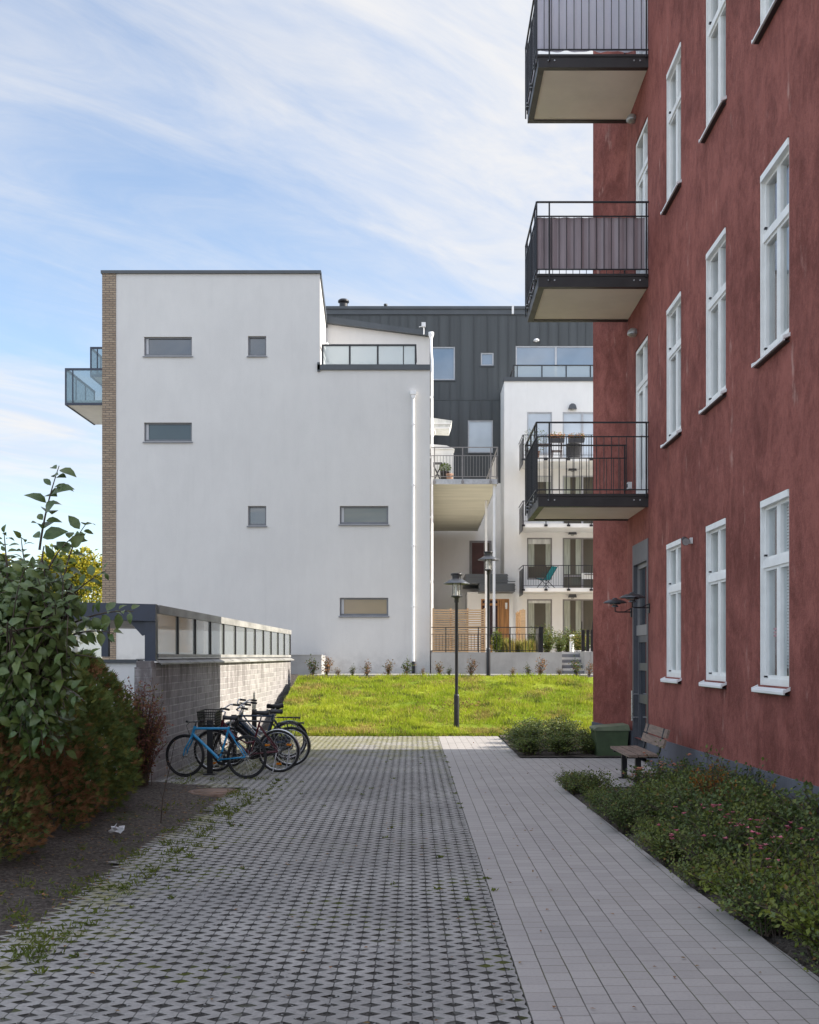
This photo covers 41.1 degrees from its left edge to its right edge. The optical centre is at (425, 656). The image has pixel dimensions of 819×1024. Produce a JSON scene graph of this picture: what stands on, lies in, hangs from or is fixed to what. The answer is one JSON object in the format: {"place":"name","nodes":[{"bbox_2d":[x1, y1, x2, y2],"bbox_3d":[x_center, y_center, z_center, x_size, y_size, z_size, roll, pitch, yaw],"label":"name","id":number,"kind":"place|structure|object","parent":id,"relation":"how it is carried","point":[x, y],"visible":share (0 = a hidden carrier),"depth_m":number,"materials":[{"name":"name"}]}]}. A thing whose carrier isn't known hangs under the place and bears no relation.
{"place":"outdoors","nodes":[
{"label":"outdoors","id":0,"kind":"place"},
{"bbox_2d":[0,781,238,939],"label":"soil","id":1,"kind":"structure","parent":0,"point":[61,860],"depth_m":10.21,"materials":[{"name":"soil"}]},
{"bbox_2d":[0,723,56,863],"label":"thuja shrub","id":2,"kind":"object","parent":1,"relation":"on","point":[27,803],"visible":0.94,"depth_m":9.33,"materials":[{"name":"green plant"}]},
{"bbox_2d":[2,694,111,836],"bbox_3d":[-4.278,0.991,11.246,2.108,1.662,2.077,0,0,0],"label":"thuja shrub","id":3,"kind":"object","parent":1,"relation":"on","point":[80,808],"visible":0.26,"depth_m":11.15,"materials":[{"name":"green plant"}]},
{"bbox_2d":[0,465,139,851],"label":"broadleaf bush","id":4,"kind":"object","parent":1,"relation":"on","point":[37,637],"visible":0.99,"depth_m":9.15,"materials":[{"name":"green plant"}]},
{"bbox_2d":[4,664,145,818],"bbox_3d":[-4.163,0.945,12.413,1.892,1.770,1.995,0,0,0],"label":"thuja shrub","id":5,"kind":"object","parent":1,"relation":"on","point":[101,712],"visible":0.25,"depth_m":12.35,"materials":[{"name":"green plant"}]},
{"bbox_2d":[46,649,145,798],"bbox_3d":[-4.449,0.859,13.735,1.751,1.926,2.035,0,0,0],"label":"thuja shrub","id":6,"kind":"object","parent":1,"relation":"on","point":[105,677],"visible":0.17,"depth_m":13.68,"materials":[{"name":"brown plant"}]},
{"bbox_2d":[112,676,173,787],"bbox_3d":[-3.872,1.027,14.750,0.882,1.571,0.919,0,0,-25],"label":"barberry shrub","id":7,"kind":"object","parent":1,"relation":"on","point":[147,739],"visible":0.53,"depth_m":14.67,"materials":[{"name":"brown plant"}]},
{"bbox_2d":[188,788,239,797],"bbox_3d":[-2.809,1.815,14.500,0.680,0.055,0.680,0,0,0],"label":"manhole cover","id":8,"kind":"object","parent":1,"relation":"on","point":[211,792],"visible":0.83,"depth_m":14.41,"materials":[{"name":"metal"}]},
{"bbox_2d":[0,736,532,1023],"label":"paving","id":9,"kind":"structure","parent":0,"point":[160,957],"depth_m":7.47,"materials":[{"name":"grey concrete"}]},
{"bbox_2d":[203,720,216,774],"bbox_3d":[-3.280,1.390,16.620,0.180,0.820,0.180,0,0,0],"label":"bicycle rack","id":10,"kind":"object","parent":9,"relation":"on","point":[210,746],"visible":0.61,"depth_m":16.61,"materials":[{"name":"metal"}]},
{"bbox_2d":[165,715,266,778],"bbox_3d":[-3.103,1.334,16.161,1.626,0.935,0.562,0,-2,14],"label":"bicycle","id":11,"kind":"object","parent":9,"relation":"on","point":[193,736],"visible":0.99,"depth_m":16.14,"materials":[{"name":"blue paint"}]},
{"bbox_2d":[194,704,300,772],"bbox_3d":[-2.777,1.286,16.962,1.701,1.042,0.622,0,4,6],"label":"bicycle","id":12,"kind":"object","parent":9,"relation":"on","point":[220,722],"visible":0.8,"depth_m":16.94,"materials":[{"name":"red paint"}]},
{"bbox_2d":[0,755,498,975],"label":"weeds","id":13,"kind":"object","parent":9,"relation":"on","point":[76,891],"visible":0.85,"depth_m":8.74,"materials":[{"name":"green plant"}]},
{"bbox_2d":[213,699,307,762],"bbox_3d":[-2.813,1.275,18.688,1.736,1.063,0.635,0,3,-28],"label":"bicycle","id":14,"kind":"object","parent":9,"relation":"on","point":[247,730],"visible":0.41,"depth_m":18.76,"materials":[{"name":"blue paint"}]},
{"bbox_2d":[219,699,303,756],"bbox_3d":[-2.931,1.302,19.561,1.649,1.010,0.603,0,4,10],"label":"bicycle","id":15,"kind":"object","parent":9,"relation":"on","point":[250,728],"visible":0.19,"depth_m":19.57,"materials":[{"name":"black metal"}]},
{"bbox_2d":[213,703,310,766],"bbox_3d":[-2.692,1.302,17.817,1.649,1.010,0.603,0,4,-4],"label":"bicycle","id":16,"kind":"object","parent":9,"relation":"on","point":[239,730],"visible":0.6,"depth_m":17.81,"materials":[{"name":"black paint"}]},
{"bbox_2d":[0,0,592,602],"label":"sky","id":17,"kind":"structure","parent":0,"point":[387,149],"materials":[{"name":"blue"}]},
{"bbox_2d":[101,657,645,787],"bbox_3d":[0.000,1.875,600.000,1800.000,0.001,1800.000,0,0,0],"label":"ground","id":18,"kind":"structure","parent":0,"point":[262,734],"depth_m":20.19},
{"bbox_2d":[96,659,142,747],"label":"wall","id":19,"kind":"structure","parent":18,"relation":"on","point":[123,668],"depth_m":15.98,"materials":[{"name":"paint"}]},
{"bbox_2d":[134,657,293,781],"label":"block wall","id":20,"kind":"structure","parent":18,"relation":"on","point":[190,687],"depth_m":19.18,"materials":[{"name":"brick"}]},
{"bbox_2d":[48,602,291,660],"bbox_3d":[-6.715,-0.300,24.000,5.570,1.200,16.100,0,0,0],"label":"ramp shelter","id":21,"kind":"object","parent":20,"relation":"on","point":[169,632],"visible":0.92,"depth_m":19.06,"materials":[{"name":"grey metal"}]},
{"bbox_2d":[525,0,818,816],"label":"red building","id":22,"kind":"structure","parent":18,"relation":"on","point":[692,242],"depth_m":14.90,"materials":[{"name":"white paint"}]},
{"bbox_2d":[631,538,647,760],"bbox_3d":[3.766,-0.089,18.790,0.267,3.738,1.336,0,0,0],"label":"entrance door","id":23,"kind":"structure","parent":22,"relation":"in","point":[639,693],"depth_m":19.19,"materials":[{"name":"grey paint"}]},
{"bbox_2d":[636,336,647,493],"bbox_3d":[3.776,-4.044,18.740,0.168,2.648,1.116,0,0,0],"label":"balcony door","id":24,"kind":"structure","parent":22,"relation":"in","point":[642,353],"depth_m":19.18,"materials":[{"name":"white paint"}]},
{"bbox_2d":[636,117,647,273],"bbox_3d":[3.790,-7.699,18.740,0.140,2.658,1.116,0,0,0],"label":"balcony door","id":25,"kind":"structure","parent":22,"relation":"in","point":[642,143],"depth_m":18.88,"materials":[{"name":"white paint"}]},
{"bbox_2d":[660,539,681,683],"bbox_3d":[3.743,-0.651,16.310,0.235,2.113,1.084,0,0,0],"label":"window","id":26,"kind":"structure","parent":22,"relation":"in","point":[673,549],"depth_m":16.74,"materials":[{"name":"white paint"}]},
{"bbox_2d":[660,291,681,448],"bbox_3d":[3.742,-4.247,16.310,0.235,2.103,1.084,0,0,0],"label":"window","id":27,"kind":"structure","parent":22,"relation":"in","point":[673,313],"depth_m":16.70,"materials":[{"name":"white paint"}]},
{"bbox_2d":[660,42,681,214],"bbox_3d":[3.743,-7.857,16.310,0.235,2.123,1.084,0,0,0],"label":"window","id":28,"kind":"structure","parent":22,"relation":"in","point":[673,77],"depth_m":16.61,"materials":[{"name":"white paint"}]},
{"bbox_2d":[699,518,726,688],"bbox_3d":[3.743,-0.651,13.950,0.235,2.113,1.084,0,0,0],"label":"window","id":29,"kind":"structure","parent":22,"relation":"in","point":[715,532],"depth_m":14.29,"materials":[{"name":"white paint"}]},
{"bbox_2d":[699,227,726,414],"bbox_3d":[3.743,-4.247,13.950,0.235,2.103,1.084,0,0,0],"label":"window","id":30,"kind":"structure","parent":22,"relation":"in","point":[716,389],"depth_m":14.25,"materials":[{"name":"white paint"}]},
{"bbox_2d":[699,0,726,142],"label":"window","id":31,"kind":"structure","parent":22,"relation":"in","point":[716,96],"depth_m":14.36,"materials":[{"name":"white paint"}]},
{"bbox_2d":[751,0,781,43],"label":"window","id":32,"kind":"structure","parent":22,"relation":"in","point":[768,8],"depth_m":11.90,"materials":[{"name":"white paint"}]},
{"bbox_2d":[751,489,789,695],"bbox_3d":[3.768,-0.651,11.610,0.285,2.113,1.084,0,0,0],"label":"window","id":33,"kind":"structure","parent":22,"relation":"in","point":[770,562],"depth_m":11.81,"materials":[{"name":"white paint"}]},
{"bbox_2d":[751,138,789,367],"bbox_3d":[3.812,-4.248,11.610,0.375,2.105,1.084,0,0,0],"label":"window","id":34,"kind":"structure","parent":22,"relation":"in","point":[772,230],"depth_m":11.93,"materials":[{"name":"white paint"}]},
{"bbox_2d":[271,671,592,737],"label":"lawn","id":35,"kind":"structure","parent":0,"point":[440,723],"depth_m":27.51,"materials":[{"name":"plant"}]},
{"bbox_2d":[444,573,469,727],"bbox_3d":[0.720,-0.045,25.250,0.610,3.730,0.606,0,0,0],"label":"street lamp","id":36,"kind":"object","parent":35,"relation":"on","point":[456,580],"visible":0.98,"depth_m":25.21,"materials":[{"name":"metal"}]},
{"bbox_2d":[500,735,620,756],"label":"soil","id":37,"kind":"structure","parent":0,"point":[546,753],"depth_m":19.78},
{"bbox_2d":[500,724,550,750],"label":"bed shrub","id":38,"kind":"object","parent":37,"relation":"on","point":[530,732],"visible":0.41,"depth_m":20.43,"materials":[{"name":"green plant"}]},
{"bbox_2d":[508,734,548,754],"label":"bed shrub","id":39,"kind":"object","parent":37,"relation":"on","point":[527,747],"visible":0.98,"depth_m":19.63,"materials":[{"name":"green plant"}]},
{"bbox_2d":[535,732,585,755],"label":"bed shrub","id":40,"kind":"object","parent":37,"relation":"on","point":[561,746],"visible":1,"depth_m":19.58,"materials":[{"name":"green plant"}]},
{"bbox_2d":[537,715,589,738],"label":"bed shrub","id":41,"kind":"object","parent":37,"relation":"on","point":[571,726],"visible":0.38,"depth_m":21.64,"materials":[{"name":"green plant"}]},
{"bbox_2d":[572,732,594,753],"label":"bed shrub","id":42,"kind":"object","parent":37,"relation":"on","point":[588,747],"visible":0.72,"depth_m":19.83,"materials":[{"name":"green plant"}]},
{"bbox_2d":[589,723,629,755],"bbox_3d":[3.320,1.512,19.755,0.650,0.575,0.630,0,0,0],"label":"grit bin","id":43,"kind":"object","parent":37,"relation":"on","point":[605,736],"visible":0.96,"depth_m":19.48,"materials":[{"name":"green plastic"}]},
{"bbox_2d":[439,736,818,1023],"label":"path","id":44,"kind":"structure","parent":0,"point":[582,953],"depth_m":7.41,"materials":[{"name":"concrete"}]},
{"bbox_2d":[0,742,798,1022],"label":"fallen leaves","id":45,"kind":"object","parent":44,"relation":"on","point":[240,866],"visible":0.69,"depth_m":9.20,"materials":[{"name":"brown plant"}]},
{"bbox_2d":[610,723,669,786],"bbox_3d":[3.047,1.398,15.580,0.565,0.804,1.480,0,0,0],"label":"bench","id":46,"kind":"object","parent":44,"relation":"on","point":[635,752],"visible":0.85,"depth_m":15.46,"materials":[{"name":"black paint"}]},
{"bbox_2d":[564,787,818,976],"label":"soil","id":47,"kind":"structure","parent":0,"point":[785,945],"depth_m":7.52,"materials":[{"name":"soil"}]},
{"bbox_2d":[555,770,599,793],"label":"rose bush","id":48,"kind":"object","parent":47,"relation":"on","point":[573,790],"visible":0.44,"depth_m":14.30,"materials":[{"name":"green plant"}]},
{"bbox_2d":[566,766,621,798],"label":"rose bush","id":49,"kind":"object","parent":47,"relation":"on","point":[584,786],"visible":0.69,"depth_m":13.74,"materials":[{"name":"green plant"}]},
{"bbox_2d":[596,784,651,832],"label":"rose bush","id":50,"kind":"object","parent":47,"relation":"on","point":[617,815],"visible":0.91,"depth_m":11.16,"materials":[{"name":"green plant"}]},
{"bbox_2d":[595,770,658,825],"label":"rose bush","id":51,"kind":"object","parent":47,"relation":"on","point":[627,792],"visible":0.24,"depth_m":11.56,"materials":[{"name":"green plant"}]},
{"bbox_2d":[615,738,690,791],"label":"rose bush","id":52,"kind":"object","parent":47,"relation":"on","point":[640,774],"visible":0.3,"depth_m":13.39,"materials":[{"name":"green plant"}]},
{"bbox_2d":[625,815,682,847],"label":"rose bush","id":53,"kind":"object","parent":47,"relation":"on","point":[648,829],"visible":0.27,"depth_m":10.14,"materials":[{"name":"green plant"}]},
{"bbox_2d":[620,776,696,827],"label":"rose bush","id":54,"kind":"object","parent":47,"relation":"on","point":[684,787],"visible":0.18,"depth_m":11.50,"materials":[{"name":"green plant"}]},
{"bbox_2d":[628,817,696,864],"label":"rose bush","id":55,"kind":"object","parent":47,"relation":"on","point":[662,848],"visible":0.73,"depth_m":9.52,"materials":[{"name":"green plant"}]},
{"bbox_2d":[635,767,715,835],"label":"rose bush","id":56,"kind":"object","parent":47,"relation":"on","point":[665,811],"visible":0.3,"depth_m":10.66,"materials":[{"name":"green plant"}]},
{"bbox_2d":[640,754,713,789],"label":"rose bush","id":57,"kind":"object","parent":47,"relation":"on","point":[664,779],"visible":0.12,"depth_m":12.73,"materials":[{"name":"green plant"}]},
{"bbox_2d":[635,775,738,820],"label":"rose bush","id":58,"kind":"object","parent":47,"relation":"on","point":[689,795],"visible":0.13,"depth_m":11.02,"materials":[{"name":"green plant"}]},
{"bbox_2d":[657,841,734,891],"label":"rose bush","id":59,"kind":"object","parent":47,"relation":"on","point":[682,869],"visible":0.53,"depth_m":8.47,"materials":[{"name":"green plant"}]},
{"bbox_2d":[660,743,731,779],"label":"rose bush","id":60,"kind":"object","parent":47,"relation":"on","point":[689,765],"visible":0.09,"depth_m":13.23,"materials":[{"name":"green plant"}]},
{"bbox_2d":[682,754,736,801],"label":"autumn shrub","id":61,"kind":"object","parent":47,"relation":"on","point":[709,785],"visible":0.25,"depth_m":11.16,"materials":[{"name":"green plant"}]},
{"bbox_2d":[657,792,768,849],"bbox_3d":[2.615,1.532,9.894,1.000,0.580,1.014,0,0,14],"label":"rose bush","id":62,"kind":"object","parent":47,"relation":"on","point":[717,809],"visible":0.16,"depth_m":9.89,"materials":[{"name":"green plant"}]},
{"bbox_2d":[661,811,773,875],"bbox_3d":[2.426,1.546,8.945,0.964,0.551,0.950,0,0,8],"label":"rose bush","id":63,"kind":"object","parent":47,"relation":"on","point":[723,838],"visible":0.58,"depth_m":8.91,"materials":[{"name":"green plant"}]},
{"bbox_2d":[689,745,759,789],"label":"rose bush","id":64,"kind":"object","parent":47,"relation":"on","point":[723,771],"visible":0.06,"depth_m":12.29,"materials":[{"name":"green plant"}]},
{"bbox_2d":[676,785,783,827],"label":"rose bush","id":65,"kind":"object","parent":47,"relation":"on","point":[744,806],"visible":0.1,"depth_m":10.20,"materials":[{"name":"green plant"}]},
{"bbox_2d":[684,757,788,817],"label":"rose bush","id":66,"kind":"object","parent":47,"relation":"on","point":[742,791],"visible":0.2,"depth_m":10.47,"materials":[{"name":"green plant"}]},
{"bbox_2d":[703,748,773,793],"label":"rose bush","id":67,"kind":"object","parent":47,"relation":"on","point":[753,784],"visible":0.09,"depth_m":11.78,"materials":[{"name":"green plant"}]},
{"bbox_2d":[683,800,806,863],"bbox_3d":[2.772,1.538,9.482,1.018,0.613,0.943,0,0,9],"label":"rose bush","id":68,"kind":"object","parent":47,"relation":"on","point":[719,821],"visible":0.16,"depth_m":9.39,"materials":[{"name":"green plant"}]},
{"bbox_2d":[686,830,805,920],"bbox_3d":[2.248,1.529,7.579,0.834,0.614,0.803,0,0,29],"label":"rose bush","id":69,"kind":"object","parent":47,"relation":"on","point":[709,881],"visible":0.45,"depth_m":7.52,"materials":[{"name":"green plant"}]},
{"bbox_2d":[705,770,798,808],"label":"rose bush","id":70,"kind":"object","parent":47,"relation":"on","point":[757,791],"visible":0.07,"depth_m":10.95,"materials":[{"name":"green plant"}]},
{"bbox_2d":[709,844,817,937],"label":"rose bush","id":71,"kind":"object","parent":47,"relation":"on","point":[762,924],"visible":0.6,"depth_m":7.06,"materials":[{"name":"green plant"}]},
{"bbox_2d":[727,822,818,898],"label":"rose bush","id":72,"kind":"object","parent":47,"relation":"on","point":[761,847],"visible":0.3,"depth_m":8.19,"materials":[{"name":"green plant"}]},
{"bbox_2d":[744,840,818,963],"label":"rose bush","id":73,"kind":"object","parent":47,"relation":"on","point":[807,915],"visible":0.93,"depth_m":6.45,"materials":[{"name":"green plant"}]},
{"bbox_2d":[752,778,818,842],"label":"rose bush","id":74,"kind":"object","parent":47,"relation":"on","point":[792,812],"visible":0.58,"depth_m":9.47,"materials":[{"name":"green plant"}]},
{"bbox_2d":[764,827,818,895],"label":"rose bush","id":75,"kind":"object","parent":47,"relation":"on","point":[806,863],"visible":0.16,"depth_m":7.53,"materials":[{"name":"green plant"}]},
{"bbox_2d":[779,788,818,847],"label":"rose bush","id":76,"kind":"object","parent":47,"relation":"on","point":[806,829],"visible":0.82,"depth_m":8.55,"materials":[{"name":"green plant"}]},
{"bbox_2d":[793,927,818,973],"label":"rose bush","id":77,"kind":"object","parent":47,"relation":"on","point":[812,944],"visible":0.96,"depth_m":5.94,"materials":[{"name":"green plant"}]},
{"label":"terrace","id":78,"kind":"structure","parent":0,"visible":0},
{"bbox_2d":[36,543,101,602],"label":"deciduous tree","id":79,"kind":"object","parent":78,"relation":"on","point":[82,564],"visible":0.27,"depth_m":73.43,"materials":[{"name":"yellow plant"}]},
{"bbox_2d":[65,270,433,673],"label":"apartment house","id":80,"kind":"structure","parent":78,"relation":"on","point":[266,456],"depth_m":37.60,"materials":[{"name":"white paint"}]},
{"bbox_2d":[143,337,192,356],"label":"window","id":81,"kind":"structure","parent":80,"relation":"in","point":[154,346],"depth_m":37.72,"materials":[{"name":"glass"}]},
{"bbox_2d":[143,423,192,442],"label":"window","id":82,"kind":"structure","parent":80,"relation":"in","point":[153,431],"depth_m":37.72,"materials":[{"name":"glass"}]},
{"bbox_2d":[247,337,266,356],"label":"window","id":83,"kind":"structure","parent":80,"relation":"in","point":[256,345],"depth_m":37.72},
{"bbox_2d":[247,506,266,526],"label":"window","id":84,"kind":"structure","parent":80,"relation":"in","point":[256,514],"depth_m":37.72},
{"bbox_2d":[338,506,388,525],"bbox_3d":[-2.115,-4.829,37.650,1.751,0.682,0.200,0,0,0],"label":"window","id":85,"kind":"structure","parent":80,"relation":"in","point":[349,515],"depth_m":37.72,"materials":[{"name":"glass"}]},
{"bbox_2d":[338,598,388,616],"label":"window","id":86,"kind":"structure","parent":80,"relation":"in","point":[349,607],"depth_m":37.72,"materials":[{"name":"glass"}]},
{"bbox_2d":[430,418,451,435],"bbox_3d":[0.565,-8.321,39.630,0.776,0.399,1.340,0,0,0],"label":"awning","id":87,"kind":"object","parent":80,"relation":"attached to","point":[442,427],"visible":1,"depth_m":39.00,"materials":[{"name":"fabric"}]},
{"bbox_2d":[290,655,325,675],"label":"concrete wall","id":88,"kind":"structure","parent":78,"relation":"on","point":[299,666],"depth_m":36.00,"materials":[{"name":"concrete"}]},
{"bbox_2d":[326,298,592,668],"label":"apartment building","id":89,"kind":"structure","parent":78,"relation":"on","point":[503,382],"depth_m":51.83,"materials":[{"name":"metal"}]},
{"bbox_2d":[430,347,455,380],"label":"window","id":90,"kind":"structure","parent":89,"relation":"in","point":[443,357],"depth_m":52.56,"materials":[{"name":"glass"}]},
{"bbox_2d":[469,541,490,573],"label":"window","id":91,"kind":"structure","parent":89,"relation":"in","point":[476,548],"depth_m":52.47,"materials":[{"name":"glass"}]},
{"bbox_2d":[467,420,493,453],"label":"window","id":92,"kind":"structure","parent":89,"relation":"in","point":[480,432],"depth_m":52.56,"materials":[{"name":"glass"}]},
{"bbox_2d":[481,599,508,651],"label":"entrance door","id":93,"kind":"structure","parent":89,"relation":"in","point":[501,605],"depth_m":49.78,"materials":[{"name":"brown wood"}]},
{"bbox_2d":[527,599,551,640],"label":"window","id":94,"kind":"structure","parent":89,"relation":"in","point":[539,611],"depth_m":50.05,"materials":[{"name":"glass"}]},
{"bbox_2d":[527,538,551,579],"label":"window","id":95,"kind":"structure","parent":89,"relation":"in","point":[539,550],"depth_m":50.05,"materials":[{"name":"glass"}]},
{"bbox_2d":[527,412,551,454],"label":"window","id":96,"kind":"structure","parent":89,"relation":"in","point":[532,417],"depth_m":50.06,"materials":[{"name":"glass"}]},
{"bbox_2d":[516,346,592,364],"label":"window","id":97,"kind":"structure","parent":89,"relation":"in","point":[525,355],"depth_m":52.56,"materials":[{"name":"glass"}]},
{"bbox_2d":[563,599,592,647],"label":"balcony door","id":98,"kind":"structure","parent":89,"relation":"in","point":[575,611],"depth_m":50.06,"materials":[{"name":"glass"}]},
{"bbox_2d":[563,538,592,587],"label":"balcony door","id":99,"kind":"structure","parent":89,"relation":"in","point":[576,551],"depth_m":50.06,"materials":[{"name":"glass"}]},
{"bbox_2d":[563,476,592,522],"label":"balcony door","id":100,"kind":"structure","parent":89,"relation":"in","point":[572,481],"depth_m":50.06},
{"bbox_2d":[563,412,592,456],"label":"balcony door","id":101,"kind":"structure","parent":89,"relation":"in","point":[568,428],"depth_m":50.06,"materials":[{"name":"glass"}]},
{"bbox_2d":[431,652,561,673],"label":"retaining wall","id":102,"kind":"structure","parent":78,"relation":"on","point":[503,662],"depth_m":36.50,"materials":[{"name":"concrete"}]},
{"bbox_2d":[431,627,542,651],"bbox_3d":[2.072,-0.558,37.191,3.764,0.862,1.178,0,0,0],"label":"railing fence","id":103,"kind":"object","parent":102,"relation":"on","point":[539,639],"visible":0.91,"depth_m":36.61,"materials":[{"name":"metal"}]},
{"bbox_2d":[562,652,583,673],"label":"garden steps","id":104,"kind":"structure","parent":78,"relation":"on","point":[567,657],"depth_m":37.31,"materials":[{"name":"concrete"}]},
{"label":"soil","id":105,"kind":"structure","parent":0,"visible":0},
{"bbox_2d":[478,551,498,675],"bbox_3d":[1.827,-1.165,31.700,0.610,3.730,0.606,0,0,0],"label":"street lamp","id":106,"kind":"object","parent":105,"relation":"on","point":[488,557],"visible":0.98,"depth_m":31.66,"materials":[{"name":"metal"}]},
{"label":"garden ground","id":107,"kind":"structure","parent":0,"visible":0},
{"bbox_2d":[432,608,484,651],"bbox_3d":[1.148,-0.860,37.417,1.816,1.560,0.105,0,0,0],"label":"wood screen","id":108,"kind":"object","parent":107,"relation":"on","point":[451,624],"visible":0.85,"depth_m":37.37,"materials":[{"name":"wood"}]},
{"bbox_2d":[430,447,497,651],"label":"balcony terrace","id":109,"kind":"structure","parent":107,"relation":"on","point":[462,504],"depth_m":40.99,"materials":[{"name":"concrete"}]},
{"bbox_2d":[430,444,454,478],"bbox_3d":[0.607,-6.875,39.550,0.880,1.453,0.800,0,0,0],"label":"storage cupboard","id":110,"kind":"object","parent":109,"relation":"on","point":[444,451],"visible":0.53,"depth_m":39.18,"materials":[{"name":"white paint"}]},
{"bbox_2d":[516,609,525,640],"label":"wood screen","id":111,"kind":"object","parent":107,"relation":"on","point":[521,621],"visible":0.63,"depth_m":43.93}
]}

